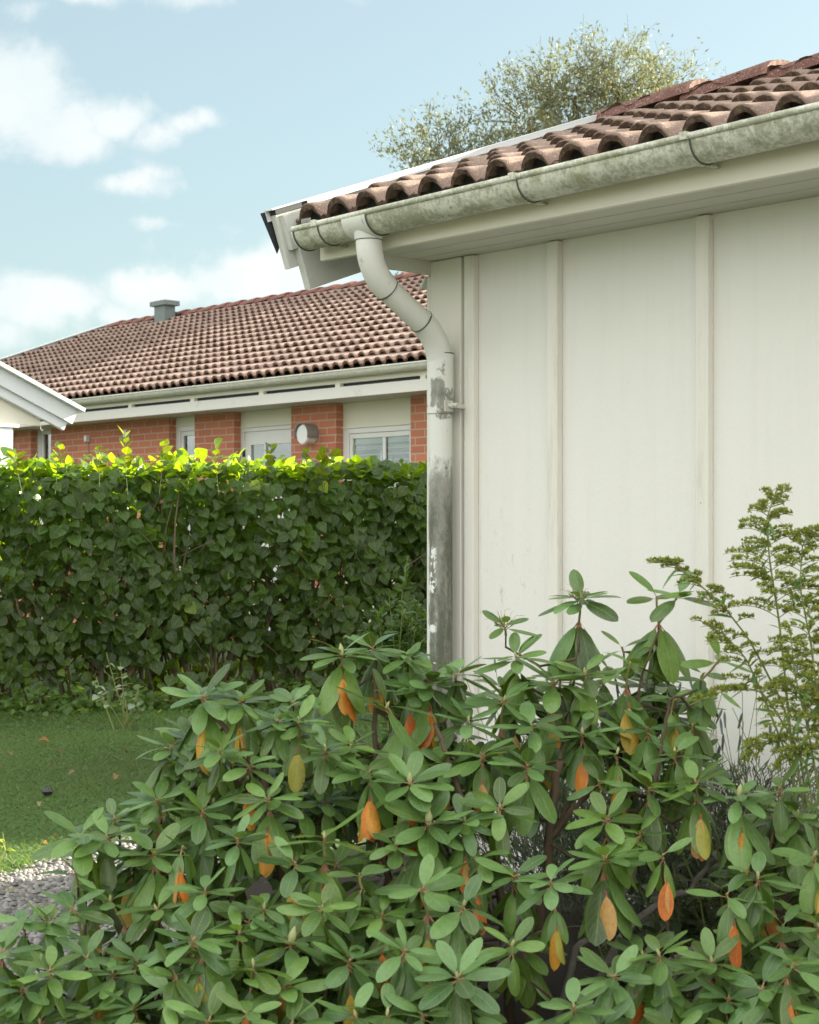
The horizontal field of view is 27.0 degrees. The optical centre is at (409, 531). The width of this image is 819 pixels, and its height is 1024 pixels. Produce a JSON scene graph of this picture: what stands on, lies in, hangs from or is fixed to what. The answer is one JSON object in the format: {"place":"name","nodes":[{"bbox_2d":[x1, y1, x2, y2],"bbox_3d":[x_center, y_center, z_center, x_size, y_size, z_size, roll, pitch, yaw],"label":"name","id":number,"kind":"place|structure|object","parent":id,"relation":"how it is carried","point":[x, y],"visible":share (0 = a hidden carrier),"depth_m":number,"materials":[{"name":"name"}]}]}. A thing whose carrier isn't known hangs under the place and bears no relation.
{"place":"outdoors","nodes":[
{"label":"outdoors","id":0,"kind":"place"},
{"bbox_2d":[0,830,244,1023],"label":"gravel path","id":1,"kind":"structure","parent":0,"point":[48,898],"depth_m":5.34,"materials":[{"name":"grey gravel"}]},
{"bbox_2d":[0,633,425,875],"bbox_3d":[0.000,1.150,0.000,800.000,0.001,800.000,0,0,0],"label":"ground","id":2,"kind":"structure","parent":0,"point":[352,851],"depth_m":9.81,"materials":[{"name":"green plant"}]},
{"bbox_2d":[0,833,15,865],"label":"seedling","id":3,"kind":"object","parent":2,"relation":"on","point":[3,842],"visible":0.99,"depth_m":5.86,"materials":[{"name":"green plant"}]},
{"bbox_2d":[0,361,85,597],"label":"porch","id":4,"kind":"object","parent":2,"relation":"on","point":[25,399],"visible":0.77,"depth_m":13.68,"materials":[{"name":"white wood"}]},
{"bbox_2d":[42,786,52,795],"bbox_3d":[-1.562,1.120,7.359,0.048,0.040,0.050,0,0,0],"label":"pebble","id":5,"kind":"object","parent":2,"relation":"on","point":[47,790],"visible":1,"depth_m":7.34,"materials":[{"name":"grey stone"}]},
{"bbox_2d":[92,652,144,729],"bbox_3d":[-1.692,0.928,9.915,0.303,0.450,0.315,0,0,-11],"label":"rose bush","id":6,"kind":"object","parent":2,"relation":"on","point":[131,705],"visible":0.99,"depth_m":9.88,"materials":[{"name":"green plant"}]},
{"bbox_2d":[0,671,387,719],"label":"ground cover","id":7,"kind":"object","parent":2,"relation":"on","point":[6,701],"visible":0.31,"depth_m":10.72,"materials":[{"name":"green plant"}]},
{"bbox_2d":[0,426,426,714],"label":"hedge","id":8,"kind":"object","parent":2,"relation":"on","point":[188,627],"visible":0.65,"depth_m":10.99,"materials":[{"name":"green plant"}]},
{"bbox_2d":[358,556,426,733],"bbox_3d":[-0.070,0.630,7.667,0.313,1.041,0.410,0,0,16],"label":"evergreen shrub","id":9,"kind":"object","parent":2,"relation":"on","point":[406,632],"visible":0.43,"depth_m":7.65,"materials":[{"name":"green plant"}]},
{"bbox_2d":[235,855,798,1023],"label":"flower bed","id":10,"kind":"object","parent":2,"relation":"on","point":[555,980],"depth_m":4.70,"materials":[{"name":"soil"}]},
{"bbox_2d":[0,569,818,1023],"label":"rhododendron","id":11,"kind":"object","parent":10,"relation":"on","point":[320,951],"visible":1,"depth_m":3.80,"materials":[{"name":"green plant"}]},
{"bbox_2d":[461,659,597,906],"bbox_3d":[0.370,0.742,5.080,0.489,0.711,0.400,0,0,0],"label":"lavender","id":12,"kind":"object","parent":10,"relation":"on","point":[503,860],"visible":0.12,"depth_m":5.00,"materials":[{"name":"plant"}]},
{"bbox_2d":[504,692,664,915],"bbox_3d":[0.522,0.757,4.912,0.515,0.683,0.404,0,0,0],"label":"lavender","id":13,"kind":"object","parent":10,"relation":"on","point":[537,841],"visible":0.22,"depth_m":4.87,"materials":[{"name":"plant"}]},
{"bbox_2d":[561,907,712,1004],"bbox_3d":[0.515,1.016,4.012,0.349,0.275,0.243,0,0,25],"label":"undershrub","id":14,"kind":"object","parent":10,"relation":"on","point":[659,928],"visible":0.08,"depth_m":4.04,"materials":[{"name":"green plant"}]},
{"bbox_2d":[557,680,725,932],"bbox_3d":[0.644,0.735,4.755,0.482,0.729,0.426,0,0,0],"label":"lavender","id":15,"kind":"object","parent":10,"relation":"on","point":[582,830],"visible":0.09,"depth_m":4.73,"materials":[{"name":"plant"}]},
{"bbox_2d":[617,858,727,996],"bbox_3d":[0.624,0.968,4.159,0.334,0.368,0.231,0,0,0],"label":"undershrub","id":16,"kind":"object","parent":10,"relation":"on","point":[678,924],"visible":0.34,"depth_m":4.14,"materials":[{"name":"green plant"}]},
{"bbox_2d":[614,678,778,938],"bbox_3d":[0.778,0.745,4.616,0.483,0.710,0.407,0,0,0],"label":"lavender","id":17,"kind":"object","parent":10,"relation":"on","point":[671,838],"visible":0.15,"depth_m":4.54,"materials":[{"name":"plant"}]},
{"bbox_2d":[648,799,778,982],"bbox_3d":[0.701,0.901,4.090,0.346,0.502,0.287,0,0,30],"label":"undershrub","id":18,"kind":"object","parent":10,"relation":"on","point":[706,916],"visible":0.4,"depth_m":4.07,"materials":[{"name":"green plant"}]},
{"bbox_2d":[645,483,818,863],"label":"goldenrod","id":19,"kind":"object","parent":10,"relation":"on","point":[805,693],"visible":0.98,"depth_m":3.92,"materials":[{"name":"green plant"}]},
{"bbox_2d":[665,667,818,945],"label":"lavender","id":20,"kind":"object","parent":10,"relation":"on","point":[767,786],"visible":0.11,"depth_m":4.47,"materials":[{"name":"plant"}]},
{"bbox_2d":[716,709,818,956],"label":"lavender","id":21,"kind":"object","parent":10,"relation":"on","point":[789,780],"visible":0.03,"depth_m":4.35,"materials":[{"name":"plant"}]},
{"bbox_2d":[260,53,818,916],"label":"outbuilding","id":22,"kind":"structure","parent":2,"relation":"on","point":[614,327],"depth_m":5.24,"materials":[{"name":"painted wood"},{"name":"tile"},{"name":"metal"}]},
{"bbox_2d":[367,16,725,274],"bbox_3d":[2.861,-3.918,30.105,7.260,10.158,4.339,0,0,0],"label":"willow tree","id":23,"kind":"object","parent":2,"relation":"on","point":[552,103],"visible":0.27,"depth_m":29.59,"materials":[{"name":"green plant"}]},
{"bbox_2d":[0,272,429,640],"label":"brick house","id":24,"kind":"structure","parent":0,"point":[343,367],"depth_m":18.75,"materials":[{"name":"clay roof tile"},{"name":"red brick"},{"name":"paint"}]},
{"bbox_2d":[37,429,50,618],"bbox_3d":[-4.289,-0.075,21.193,0.570,2.450,0.528,0,0,-42],"label":"window","id":25,"kind":"structure","parent":24,"relation":"in","point":[43,437],"depth_m":21.16,"materials":[{"name":"white glass"}]},
{"bbox_2d":[84,435,89,463],"bbox_3d":[-3.805,-0.922,20.125,0.055,0.422,0.052,0,0,-42],"label":"junction box","id":26,"kind":"object","parent":24,"relation":"attached to","point":[86,438],"visible":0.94,"depth_m":20.11,"materials":[{"name":"white plastic"}]},
{"bbox_2d":[123,430,128,455],"bbox_3d":[-3.237,-0.936,19.494,0.055,0.450,0.060,0,0,-42],"label":"junction box","id":27,"kind":"object","parent":24,"relation":"attached to","point":[125,432],"visible":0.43,"depth_m":19.47,"materials":[{"name":"white plastic"}]},
{"bbox_2d":[176,426,194,569],"bbox_3d":[-2.255,-0.057,18.929,0.570,2.414,0.535,0,0,-42],"label":"window","id":28,"kind":"structure","parent":24,"relation":"in","point":[185,436],"depth_m":18.92,"materials":[{"name":"white glass"}]},
{"bbox_2d":[241,425,290,630],"bbox_3d":[-1.343,0.030,17.796,0.332,2.239,0.982,0,0,-42],"label":"door","id":29,"kind":"structure","parent":24,"relation":"in","point":[279,435],"depth_m":17.85,"materials":[{"name":"white wood"}]},
{"bbox_2d":[293,423,318,444],"bbox_3d":[-1.028,-0.972,16.971,0.145,0.210,0.224,0,0,-42],"label":"wall lamp","id":30,"kind":"object","parent":24,"relation":"attached to","point":[305,433],"visible":1,"depth_m":16.93,"materials":[{"name":"white plastic"}]},
{"bbox_2d":[343,425,410,637],"bbox_3d":[-0.113,-0.057,16.547,0.570,2.414,1.136,0,0,-42],"label":"window","id":31,"kind":"structure","parent":24,"relation":"in","point":[385,442],"depth_m":16.64,"materials":[{"name":"white glass"}]},
{"bbox_2d":[0,0,818,357],"label":"sky","id":32,"kind":"structure","parent":0,"point":[144,144],"materials":[{"name":"blue"}]}
]}

